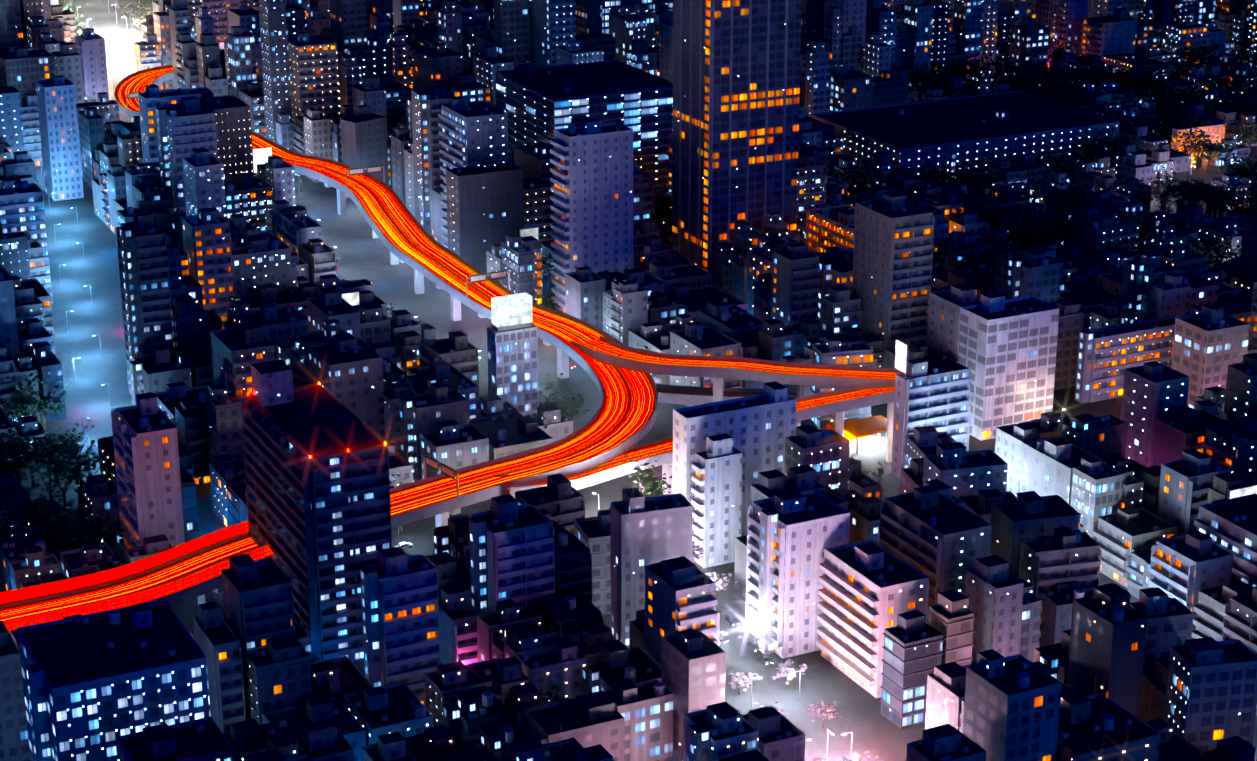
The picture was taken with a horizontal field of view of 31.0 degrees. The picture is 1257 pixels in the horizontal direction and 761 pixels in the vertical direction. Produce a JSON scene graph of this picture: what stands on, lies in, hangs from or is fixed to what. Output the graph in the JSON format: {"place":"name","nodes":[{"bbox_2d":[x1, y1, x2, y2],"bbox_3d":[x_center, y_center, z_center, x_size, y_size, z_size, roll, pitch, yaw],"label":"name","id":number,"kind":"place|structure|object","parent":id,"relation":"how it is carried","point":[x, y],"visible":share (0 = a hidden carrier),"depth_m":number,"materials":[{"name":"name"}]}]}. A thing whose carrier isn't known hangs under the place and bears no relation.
{"place":"outdoors","nodes":[
{"label":"outdoors","id":0,"kind":"place"},
{"bbox_2d":[0,0,1256,760],"bbox_3d":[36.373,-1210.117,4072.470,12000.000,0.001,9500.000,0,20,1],"label":"ground","id":1,"kind":"structure","parent":0,"point":[88,324],"depth_m":649.52,"materials":[{"name":"grey asphalt"}]},
{"bbox_2d":[0,64,973,634],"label":"expressway","id":2,"kind":"structure","parent":1,"relation":"on","point":[606,438],"depth_m":589.86,"materials":[{"name":"concrete"}]},
{"bbox_2d":[336,266,882,760],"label":"parked cars","id":3,"kind":"object","parent":1,"relation":"on","point":[754,646],"visible":0.08,"depth_m":500.73,"materials":[{"name":"metal"}]},
{"bbox_2d":[40,0,1195,759],"bbox_3d":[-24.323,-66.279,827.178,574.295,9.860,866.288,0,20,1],"label":"street lamps","id":4,"kind":"object","parent":1,"relation":"on","point":[412,316],"visible":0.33,"depth_m":633.51,"materials":[{"name":"black"}]},
{"bbox_2d":[0,85,1256,760],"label":"city blocks","id":5,"kind":"structure","parent":1,"relation":"on","point":[1030,639],"depth_m":540.28,"materials":[{"name":"concrete"}]},
{"bbox_2d":[0,0,1256,203],"bbox_3d":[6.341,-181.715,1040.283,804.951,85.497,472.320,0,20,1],"label":"city blocks","id":6,"kind":"structure","parent":1,"relation":"on","point":[340,80],"depth_m":925.04,"materials":[{"name":"concrete"}]},
{"bbox_2d":[0,0,1256,760],"bbox_3d":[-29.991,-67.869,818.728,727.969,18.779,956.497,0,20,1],"label":"trees","id":7,"kind":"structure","parent":1,"relation":"on","point":[64,452],"depth_m":801.35,"materials":[{"name":"green plant"}]},
{"bbox_2d":[17,0,1250,760],"bbox_3d":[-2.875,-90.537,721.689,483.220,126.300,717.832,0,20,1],"label":"buildings","id":8,"kind":"structure","parent":1,"relation":"on","point":[723,106],"depth_m":583.13,"materials":[{"name":"concrete"}]},
{"bbox_2d":[826,415,886,453],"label":"petrol station","id":9,"kind":"object","parent":1,"relation":"on","point":[856,428],"visible":0.6,"depth_m":604.91,"materials":[{"name":"metal"}]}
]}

